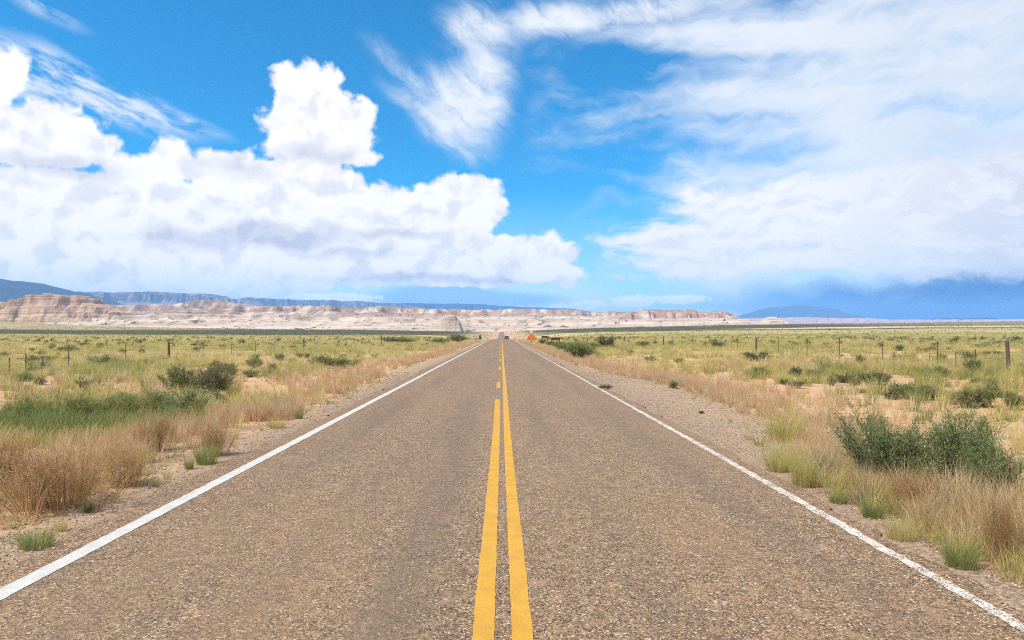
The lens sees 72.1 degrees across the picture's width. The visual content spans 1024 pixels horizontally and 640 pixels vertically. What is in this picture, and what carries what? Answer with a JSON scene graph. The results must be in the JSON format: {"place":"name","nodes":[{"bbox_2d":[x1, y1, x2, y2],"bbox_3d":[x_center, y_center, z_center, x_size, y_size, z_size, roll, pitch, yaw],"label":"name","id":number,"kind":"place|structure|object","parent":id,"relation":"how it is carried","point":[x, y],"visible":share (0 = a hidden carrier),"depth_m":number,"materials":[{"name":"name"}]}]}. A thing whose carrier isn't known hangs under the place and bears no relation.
{"place":"outdoors","nodes":[
{"label":"outdoors","id":0,"kind":"place"},
{"bbox_2d":[0,279,123,304],"bbox_3d":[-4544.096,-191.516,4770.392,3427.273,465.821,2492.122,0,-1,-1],"label":"mountain","id":1,"kind":"structure","parent":0,"point":[9,289],"depth_m":5086.58,"materials":[{"name":"stone"}]},
{"bbox_2d":[0,293,138,322],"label":"butte","id":2,"kind":"object","parent":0,"point":[42,308],"visible":0.67,"depth_m":1711.97,"materials":[{"name":"beige stone"}]},
{"bbox_2d":[77,291,264,305],"bbox_3d":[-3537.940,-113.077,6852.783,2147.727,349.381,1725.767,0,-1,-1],"label":"mesa","id":3,"kind":"structure","parent":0,"point":[147,298],"depth_m":6880.04,"materials":[{"name":"stone"}]},
{"bbox_2d":[240,297,417,307],"bbox_3d":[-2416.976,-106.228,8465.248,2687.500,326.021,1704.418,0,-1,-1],"label":"long mesa","id":4,"kind":"structure","parent":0,"point":[290,302],"depth_m":8345.37,"materials":[{"name":"stone"}]},
{"bbox_2d":[46,314,717,331],"bbox_3d":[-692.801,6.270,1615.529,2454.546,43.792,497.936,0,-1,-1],"label":"badlands","id":5,"kind":"structure","parent":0,"point":[249,321],"depth_m":1640.45,"materials":[{"name":"stone"}]},
{"bbox_2d":[115,300,776,324],"bbox_3d":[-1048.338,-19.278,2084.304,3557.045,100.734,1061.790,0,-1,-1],"label":"badlands","id":6,"kind":"structure","parent":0,"point":[203,307],"depth_m":2217.08,"materials":[{"name":"stone"}]},
{"bbox_2d":[435,315,462,331],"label":"butte","id":7,"kind":"object","parent":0,"point":[449,323],"visible":0.83,"depth_m":1379.05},
{"bbox_2d":[399,303,589,311],"bbox_3d":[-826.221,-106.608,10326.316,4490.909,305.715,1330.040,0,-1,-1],"label":"mesa","id":8,"kind":"structure","parent":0,"point":[458,306],"depth_m":10275.95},
{"bbox_2d":[0,332,1023,639],"bbox_3d":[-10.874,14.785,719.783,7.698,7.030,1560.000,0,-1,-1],"label":"road","id":9,"kind":"structure","parent":0,"point":[500,488],"depth_m":5.95,"materials":[{"name":"asphalt"}]},
{"bbox_2d":[0,322,1023,611],"bbox_3d":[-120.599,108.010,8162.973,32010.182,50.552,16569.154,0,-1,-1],"label":"ground","id":10,"kind":"structure","parent":0,"point":[1010,596],"depth_m":19.68,"materials":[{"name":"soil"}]},
{"bbox_2d":[0,423,43,494],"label":"dry weed","id":11,"kind":"object","parent":10,"relation":"on","point":[2,454],"visible":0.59,"depth_m":8.66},
{"bbox_2d":[10,371,35,381],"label":"sagebrush","id":12,"kind":"object","parent":10,"relation":"on","point":[24,375],"visible":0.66,"depth_m":28.36,"materials":[{"name":"green plant"}]},
{"bbox_2d":[0,392,57,416],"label":"green bush","id":13,"kind":"object","parent":10,"relation":"on","point":[19,405],"visible":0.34,"depth_m":14.82,"materials":[{"name":"green plant"}]},
{"bbox_2d":[8,519,63,551],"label":"grass clump","id":14,"kind":"object","parent":10,"relation":"on","point":[26,544],"visible":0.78,"depth_m":5.99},
{"bbox_2d":[24,359,50,366],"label":"grass clump","id":15,"kind":"object","parent":10,"relation":"on","point":[32,362],"visible":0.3,"depth_m":41.05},
{"bbox_2d":[31,375,48,384],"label":"rabbitbrush","id":16,"kind":"object","parent":10,"relation":"on","point":[40,380],"visible":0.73,"depth_m":26.69,"materials":[{"name":"green plant"}]},
{"bbox_2d":[23,354,62,362],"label":"dark shrub","id":17,"kind":"object","parent":10,"relation":"on","point":[45,358],"visible":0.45,"depth_m":44.88,"materials":[{"name":"green plant"}]},
{"bbox_2d":[51,515,68,531],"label":"grass clump","id":18,"kind":"object","parent":10,"relation":"on","point":[61,529],"visible":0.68,"depth_m":6.52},
{"bbox_2d":[51,345,79,351],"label":"dark shrub","id":19,"kind":"object","parent":10,"relation":"on","point":[64,348],"visible":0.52,"depth_m":80.18,"materials":[{"name":"green plant"}]},
{"bbox_2d":[60,376,79,388],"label":"grass clump","id":20,"kind":"object","parent":10,"relation":"on","point":[69,382],"visible":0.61,"depth_m":24.63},
{"bbox_2d":[0,435,150,519],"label":"dry weed","id":21,"kind":"object","parent":10,"relation":"on","point":[53,472],"visible":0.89,"depth_m":7.24,"materials":[{"name":"plant"}]},
{"bbox_2d":[48,390,112,418],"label":"green bush","id":22,"kind":"object","parent":10,"relation":"on","point":[74,403],"visible":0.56,"depth_m":15.27,"materials":[{"name":"green plant"}]},
{"bbox_2d":[81,500,97,513],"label":"shrub","id":23,"kind":"object","parent":10,"relation":"on","point":[89,507],"visible":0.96,"depth_m":7.17,"materials":[{"name":"green plant"}]},
{"bbox_2d":[75,374,105,390],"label":"dark shrub","id":24,"kind":"object","parent":10,"relation":"on","point":[84,382],"visible":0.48,"depth_m":24.29,"materials":[{"name":"green plant"}]},
{"bbox_2d":[84,354,120,364],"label":"sagebrush","id":25,"kind":"object","parent":10,"relation":"on","point":[107,359],"visible":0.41,"depth_m":39.77,"materials":[{"name":"green plant"}]},
{"bbox_2d":[86,385,157,418],"bbox_3d":[-8.871,1.913,15.961,1.690,0.890,1.733,0,-1,-31],"label":"green bush","id":26,"kind":"object","parent":10,"relation":"on","point":[118,400],"visible":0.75,"depth_m":15.88,"materials":[{"name":"green plant"}]},
{"bbox_2d":[101,438,162,488],"bbox_3d":[-4.568,1.702,8.471,0.806,0.639,0.665,-1,-1,45],"label":"dry weed","id":27,"kind":"object","parent":10,"relation":"on","point":[127,461],"visible":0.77,"depth_m":8.43,"materials":[{"name":"plant"}]},
{"bbox_2d":[122,407,185,452],"bbox_3d":[-5.573,1.702,10.928,0.967,0.735,0.777,-1,-1,42],"label":"dry weed","id":28,"kind":"object","parent":10,"relation":"on","point":[161,433],"visible":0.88,"depth_m":10.88,"materials":[{"name":"plant"}]},
{"bbox_2d":[137,385,173,416],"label":"green bush","id":29,"kind":"object","parent":10,"relation":"on","point":[155,396],"visible":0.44,"depth_m":17.31,"materials":[{"name":"green plant"}]},
{"bbox_2d":[152,359,198,390],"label":"rabbitbrush","id":30,"kind":"object","parent":10,"relation":"on","point":[174,375],"visible":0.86,"depth_m":24.18,"materials":[{"name":"green plant"}]},
{"bbox_2d":[154,384,215,414],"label":"green bush","id":31,"kind":"object","parent":10,"relation":"on","point":[192,400],"visible":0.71,"depth_m":16.64,"materials":[{"name":"green plant"}]},
{"bbox_2d":[182,454,198,469],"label":"grass clump","id":32,"kind":"object","parent":10,"relation":"on","point":[188,465],"visible":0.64,"depth_m":9.48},
{"bbox_2d":[2,336,400,370],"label":"wire fence","id":33,"kind":"object","parent":10,"relation":"on","point":[169,349],"visible":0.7,"depth_m":50.77,"materials":[{"name":"metal"}]},
{"bbox_2d":[190,441,223,465],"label":"grass clump","id":34,"kind":"object","parent":10,"relation":"on","point":[204,460],"visible":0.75,"depth_m":9.82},
{"bbox_2d":[181,361,236,397],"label":"rabbitbrush","id":35,"kind":"object","parent":10,"relation":"on","point":[214,380],"visible":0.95,"depth_m":22.13,"materials":[{"name":"green plant"}]},
{"bbox_2d":[209,359,222,367],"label":"rabbitbrush","id":36,"kind":"object","parent":10,"relation":"on","point":[210,364],"visible":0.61,"depth_m":38.64,"materials":[{"name":"green plant"}]},
{"bbox_2d":[195,412,240,455],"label":"dry weed","id":37,"kind":"object","parent":10,"relation":"on","point":[210,434],"visible":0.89,"depth_m":10.52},
{"bbox_2d":[211,390,230,404],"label":"rabbitbrush","id":38,"kind":"object","parent":10,"relation":"on","point":[219,396],"visible":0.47,"depth_m":19.59,"materials":[{"name":"green plant"}]},
{"bbox_2d":[207,363,239,379],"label":"dark shrub","id":39,"kind":"object","parent":10,"relation":"on","point":[231,370],"visible":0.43,"depth_m":29.85,"materials":[{"name":"green plant"}]},
{"bbox_2d":[225,373,244,396],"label":"grass clump","id":40,"kind":"object","parent":10,"relation":"on","point":[236,387],"visible":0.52,"depth_m":22.84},
{"bbox_2d":[242,369,257,376],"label":"sagebrush","id":41,"kind":"object","parent":10,"relation":"on","point":[248,372],"visible":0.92,"depth_m":32.66,"materials":[{"name":"green plant"}]},
{"bbox_2d":[246,357,264,367],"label":"rabbitbrush","id":42,"kind":"object","parent":10,"relation":"on","point":[256,362],"visible":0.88,"depth_m":39.70,"materials":[{"name":"green plant"}]},
{"bbox_2d":[263,416,288,428],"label":"grass clump","id":43,"kind":"object","parent":10,"relation":"on","point":[273,425],"visible":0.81,"depth_m":13.57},
{"bbox_2d":[270,353,285,360],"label":"sagebrush","id":44,"kind":"object","parent":10,"relation":"on","point":[281,355],"visible":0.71,"depth_m":51.55,"materials":[{"name":"green plant"}]},
{"bbox_2d":[293,409,304,418],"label":"grass clump","id":45,"kind":"object","parent":10,"relation":"on","point":[300,415],"visible":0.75,"depth_m":15.17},
{"bbox_2d":[307,353,336,366],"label":"dark shrub","id":46,"kind":"object","parent":10,"relation":"on","point":[326,359],"visible":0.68,"depth_m":41.27,"materials":[{"name":"green plant"}]},
{"bbox_2d":[328,357,358,368],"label":"rabbitbrush","id":47,"kind":"object","parent":10,"relation":"on","point":[343,361],"visible":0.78,"depth_m":41.13,"materials":[{"name":"green plant"}]},
{"bbox_2d":[380,336,418,342],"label":"dark shrub","id":48,"kind":"object","parent":10,"relation":"on","point":[402,339],"visible":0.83,"depth_m":152.81,"materials":[{"name":"green plant"}]},
{"bbox_2d":[431,338,447,342],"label":"sagebrush","id":49,"kind":"object","parent":10,"relation":"on","point":[435,340],"visible":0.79,"depth_m":138.95,"materials":[{"name":"green plant"}]},
{"bbox_2d":[447,333,471,341],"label":"rabbitbrush","id":50,"kind":"object","parent":10,"relation":"on","point":[457,338],"visible":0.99,"depth_m":165.09,"materials":[{"name":"green plant"}]},
{"bbox_2d":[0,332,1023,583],"bbox_3d":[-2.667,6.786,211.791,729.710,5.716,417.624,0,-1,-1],"label":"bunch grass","id":51,"kind":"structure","parent":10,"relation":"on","point":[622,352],"depth_m":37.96,"materials":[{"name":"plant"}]},
{"bbox_2d":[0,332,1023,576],"bbox_3d":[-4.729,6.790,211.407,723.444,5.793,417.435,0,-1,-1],"label":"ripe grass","id":52,"kind":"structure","parent":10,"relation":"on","point":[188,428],"depth_m":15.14,"materials":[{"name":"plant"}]},
{"bbox_2d":[0,332,1023,575],"bbox_3d":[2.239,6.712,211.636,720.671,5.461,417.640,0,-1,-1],"label":"green grass","id":53,"kind":"structure","parent":10,"relation":"on","point":[36,420],"depth_m":22.91,"materials":[{"name":"plant"}]},
{"bbox_2d":[0,321,1023,348],"bbox_3d":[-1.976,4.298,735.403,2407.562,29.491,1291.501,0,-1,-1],"label":"distant scrub","id":54,"kind":"object","parent":10,"relation":"on","point":[957,338],"visible":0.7,"depth_m":294.13,"materials":[{"name":"green plant"}]},
{"bbox_2d":[556,342,570,349],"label":"sagebrush","id":55,"kind":"object","parent":10,"relation":"on","point":[561,345],"visible":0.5,"depth_m":77.68,"materials":[{"name":"green plant"}]},
{"bbox_2d":[563,337,600,358],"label":"sagebrush","id":56,"kind":"object","parent":10,"relation":"on","point":[579,350],"visible":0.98,"depth_m":51.06,"materials":[{"name":"green plant"}]},
{"bbox_2d":[586,341,604,346],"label":"rabbitbrush","id":57,"kind":"object","parent":10,"relation":"on","point":[595,344],"visible":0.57,"depth_m":89.48,"materials":[{"name":"green plant"}]},
{"bbox_2d":[598,383,611,388],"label":"shrub","id":58,"kind":"object","parent":10,"relation":"on","point":[606,386],"visible":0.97,"depth_m":23.21,"materials":[{"name":"green plant"}]},
{"bbox_2d":[597,332,616,347],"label":"dark shrub","id":59,"kind":"object","parent":10,"relation":"on","point":[602,341],"visible":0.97,"depth_m":92.54,"materials":[{"name":"green plant"}]},
{"bbox_2d":[637,340,650,346],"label":"sagebrush","id":60,"kind":"object","parent":10,"relation":"on","point":[645,343],"visible":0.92,"depth_m":96.15,"materials":[{"name":"green plant"}]},
{"bbox_2d":[669,380,678,387],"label":"shrub","id":61,"kind":"object","parent":10,"relation":"on","point":[673,384],"visible":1,"depth_m":24.71,"materials":[{"name":"green plant"}]},
{"bbox_2d":[711,340,725,346],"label":"dark shrub","id":62,"kind":"object","parent":10,"relation":"on","point":[715,343],"visible":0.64,"depth_m":81.10,"materials":[{"name":"green plant"}]},
{"bbox_2d":[743,368,766,378],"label":"grass clump","id":63,"kind":"object","parent":10,"relation":"on","point":[754,374],"visible":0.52,"depth_m":30.79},
{"bbox_2d":[739,349,773,361],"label":"dark shrub","id":64,"kind":"object","parent":10,"relation":"on","point":[754,356],"visible":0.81,"depth_m":47.09,"materials":[{"name":"green plant"}]},
{"bbox_2d":[751,365,771,377],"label":"rabbitbrush","id":65,"kind":"object","parent":10,"relation":"on","point":[756,369],"visible":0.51,"depth_m":31.58,"materials":[{"name":"green plant"}]},
{"bbox_2d":[758,444,801,472],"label":"grass clump","id":66,"kind":"object","parent":10,"relation":"on","point":[776,464],"visible":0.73,"depth_m":9.31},
{"bbox_2d":[748,402,814,443],"bbox_3d":[4.679,1.767,12.013,1.243,0.690,1.278,0,-1,1],"label":"grass clump","id":67,"kind":"object","parent":10,"relation":"on","point":[787,426],"visible":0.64,"depth_m":11.94,"materials":[{"name":"plant"}]},
{"bbox_2d":[769,372,794,383],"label":"grass clump","id":68,"kind":"object","parent":10,"relation":"on","point":[778,379],"visible":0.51,"depth_m":28.11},
{"bbox_2d":[787,365,802,376],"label":"dark shrub","id":69,"kind":"object","parent":10,"relation":"on","point":[793,370],"visible":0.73,"depth_m":31.45,"materials":[{"name":"green plant"}]},
{"bbox_2d":[787,380,805,388],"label":"rabbitbrush","id":70,"kind":"object","parent":10,"relation":"on","point":[800,382],"visible":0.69,"depth_m":25.95,"materials":[{"name":"green plant"}]},
{"bbox_2d":[783,441,828,488],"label":"grass clump","id":71,"kind":"object","parent":10,"relation":"on","point":[796,475],"visible":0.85,"depth_m":8.40,"materials":[{"name":"plant"}]},
{"bbox_2d":[607,335,1022,370],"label":"wire fence","id":72,"kind":"object","parent":10,"relation":"on","point":[1007,350],"visible":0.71,"depth_m":41.83,"materials":[{"name":"metal"}]},
{"bbox_2d":[805,374,836,383],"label":"grass clump","id":73,"kind":"object","parent":10,"relation":"on","point":[818,381],"visible":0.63,"depth_m":27.58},
{"bbox_2d":[802,445,841,475],"bbox_3d":[3.970,1.804,8.991,0.404,0.465,0.549,0,-1,-26],"label":"dead brush","id":74,"kind":"object","parent":10,"relation":"on","point":[824,459],"visible":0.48,"depth_m":8.97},
{"bbox_2d":[825,375,837,385],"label":"shrub","id":75,"kind":"object","parent":10,"relation":"on","point":[833,379],"visible":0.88,"depth_m":26.57,"materials":[{"name":"green plant"}]},
{"bbox_2d":[821,487,850,504],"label":"grass clump","id":76,"kind":"object","parent":10,"relation":"on","point":[841,498],"visible":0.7,"depth_m":7.59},
{"bbox_2d":[831,372,855,382],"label":"dark shrub","id":77,"kind":"object","parent":10,"relation":"on","point":[842,379],"visible":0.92,"depth_m":28.11,"materials":[{"name":"green plant"}]},
{"bbox_2d":[842,484,878,504],"bbox_3d":[3.750,1.891,7.543,0.374,0.232,0.378,0,-1,30],"label":"dead brush","id":78,"kind":"object","parent":10,"relation":"on","point":[858,497],"visible":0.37,"depth_m":7.53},
{"bbox_2d":[855,353,866,363],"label":"rabbitbrush","id":79,"kind":"object","parent":10,"relation":"on","point":[860,357],"visible":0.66,"depth_m":42.98,"materials":[{"name":"green plant"}]},
{"bbox_2d":[854,498,889,519],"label":"grass clump","id":80,"kind":"object","parent":10,"relation":"on","point":[872,514],"visible":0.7,"depth_m":6.98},
{"bbox_2d":[854,369,892,384],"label":"dark shrub","id":81,"kind":"object","parent":10,"relation":"on","point":[867,376],"visible":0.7,"depth_m":26.50,"materials":[{"name":"green plant"}]},
{"bbox_2d":[881,388,899,399],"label":"shrub","id":82,"kind":"object","parent":10,"relation":"on","point":[889,393],"visible":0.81,"depth_m":21.14,"materials":[{"name":"green plant"}]},
{"bbox_2d":[825,396,971,481],"bbox_3d":[4.574,1.476,8.354,1.250,1.092,1.578,1,-1,-33],"label":"sagebrush","id":83,"kind":"object","parent":10,"relation":"on","point":[903,448],"visible":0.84,"depth_m":8.25,"materials":[{"name":"green plant"}]},
{"bbox_2d":[893,344,903,350],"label":"sagebrush","id":84,"kind":"object","parent":10,"relation":"on","point":[900,347],"visible":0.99,"depth_m":69.63,"materials":[{"name":"green plant"}]},
{"bbox_2d":[876,508,924,542],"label":"grass clump","id":85,"kind":"object","parent":10,"relation":"on","point":[907,535],"visible":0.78,"depth_m":6.24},
{"bbox_2d":[884,381,923,397],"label":"rabbitbrush","id":86,"kind":"object","parent":10,"relation":"on","point":[898,386],"visible":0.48,"depth_m":21.54,"materials":[{"name":"green plant"}]},
{"bbox_2d":[892,384,941,400],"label":"grass clump","id":87,"kind":"object","parent":10,"relation":"on","point":[907,397],"visible":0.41,"depth_m":21.02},
{"bbox_2d":[878,465,958,512],"bbox_3d":[4.039,1.717,7.141,0.703,0.564,0.668,0,-1,-19],"label":"dry weed","id":88,"kind":"object","parent":10,"relation":"on","point":[905,487],"visible":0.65,"depth_m":7.14,"materials":[{"name":"plant"}]},
{"bbox_2d":[911,381,945,400],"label":"rabbitbrush","id":89,"kind":"object","parent":10,"relation":"on","point":[927,388],"visible":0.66,"depth_m":20.76,"materials":[{"name":"green plant"}]},
{"bbox_2d":[912,489,962,517],"bbox_3d":[4.121,1.821,6.780,0.588,0.344,0.434,0,-1,-23],"label":"dead brush","id":90,"kind":"object","parent":10,"relation":"on","point":[945,504],"visible":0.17,"depth_m":6.76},
{"bbox_2d":[929,365,954,374],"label":"rabbitbrush","id":91,"kind":"object","parent":10,"relation":"on","point":[941,368],"visible":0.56,"depth_m":29.86,"materials":[{"name":"green plant"}]},
{"bbox_2d":[932,383,974,404],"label":"grass clump","id":92,"kind":"object","parent":10,"relation":"on","point":[948,394],"visible":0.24,"depth_m":19.29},
{"bbox_2d":[926,530,996,570],"bbox_3d":[3.510,1.827,5.544,0.496,0.281,0.514,0,-1,-6],"label":"grass clump","id":93,"kind":"object","parent":10,"relation":"on","point":[954,560],"visible":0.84,"depth_m":5.50,"materials":[{"name":"plant"}]},
{"bbox_2d":[947,386,979,407],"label":"rabbitbrush","id":94,"kind":"object","parent":10,"relation":"on","point":[965,396],"visible":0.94,"depth_m":18.27,"materials":[{"name":"green plant"}]},
{"bbox_2d":[919,397,1020,482],"bbox_3d":[5.214,1.457,8.062,1.053,1.167,1.394,0,-1,28],"label":"sagebrush","id":95,"kind":"object","parent":10,"relation":"on","point":[950,429],"visible":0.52,"depth_m":7.93,"materials":[{"name":"green plant"}]},
{"bbox_2d":[961,351,978,359],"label":"dark shrub","id":96,"kind":"object","parent":10,"relation":"on","point":[965,354],"visible":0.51,"depth_m":44.71,"materials":[{"name":"green plant"}]},
{"bbox_2d":[959,357,983,371],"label":"sagebrush","id":97,"kind":"object","parent":10,"relation":"on","point":[971,364],"visible":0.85,"depth_m":31.93,"materials":[{"name":"green plant"}]},
{"bbox_2d":[968,376,982,383],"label":"rabbitbrush","id":98,"kind":"object","parent":10,"relation":"on","point":[974,380],"visible":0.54,"depth_m":25.36,"materials":[{"name":"green plant"}]},
{"bbox_2d":[960,380,991,389],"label":"grass clump","id":99,"kind":"object","parent":10,"relation":"on","point":[976,383],"visible":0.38,"depth_m":24.45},
{"bbox_2d":[946,432,1023,496],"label":"sagebrush","id":100,"kind":"object","parent":10,"relation":"on","point":[992,460],"visible":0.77,"depth_m":7.39,"materials":[{"name":"green plant"}]},
{"bbox_2d":[972,382,1001,407],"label":"rabbitbrush","id":101,"kind":"object","parent":10,"relation":"on","point":[984,393],"visible":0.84,"depth_m":18.18,"materials":[{"name":"green plant"}]},
{"bbox_2d":[976,474,1023,563],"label":"dry weed","id":102,"kind":"object","parent":10,"relation":"on","point":[1000,526],"visible":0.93,"depth_m":5.60,"materials":[{"name":"plant"}]},
{"bbox_2d":[997,387,1023,410],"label":"rabbitbrush","id":103,"kind":"object","parent":10,"relation":"on","point":[1010,396],"visible":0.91,"depth_m":17.53,"materials":[{"name":"green plant"}]},
{"bbox_2d":[0,332,1023,588],"bbox_3d":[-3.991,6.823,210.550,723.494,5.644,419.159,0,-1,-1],"label":"dry grass","id":104,"kind":"structure","parent":0,"point":[838,448],"depth_m":15.18,"materials":[{"name":"plant"}]},
{"bbox_2d":[0,0,1023,319],"label":"sky","id":105,"kind":"structure","parent":0,"point":[864,158],"materials":[{"name":"blue"}]},
{"bbox_2d":[610,310,732,323],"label":"plateau","id":106,"kind":"structure","parent":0,"point":[647,316],"depth_m":2022.12,"materials":[{"name":"brown stone"}]},
{"bbox_2d":[759,317,789,323],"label":"rock dome","id":107,"kind":"object","parent":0,"point":[772,320],"visible":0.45,"depth_m":1938.86,"materials":[{"name":"stone"}]},
{"bbox_2d":[737,305,865,317],"bbox_3d":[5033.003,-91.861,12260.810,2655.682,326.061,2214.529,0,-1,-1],"label":"dome mountain","id":108,"kind":"structure","parent":0,"point":[798,311],"depth_m":11956.80,"materials":[{"name":"stone"}]},
{"bbox_2d":[740,317,1023,323],"bbox_3d":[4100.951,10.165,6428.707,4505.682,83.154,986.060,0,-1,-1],"label":"red cliffs","id":109,"kind":"structure","parent":0,"point":[803,320],"depth_m":6388.01,"materials":[{"name":"stone"}]},
{"bbox_2d":[930,317,998,319],"bbox_3d":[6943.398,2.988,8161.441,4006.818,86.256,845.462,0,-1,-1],"label":"mesa","id":110,"kind":"structure","parent":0,"point":[979,318],"depth_m":8255.33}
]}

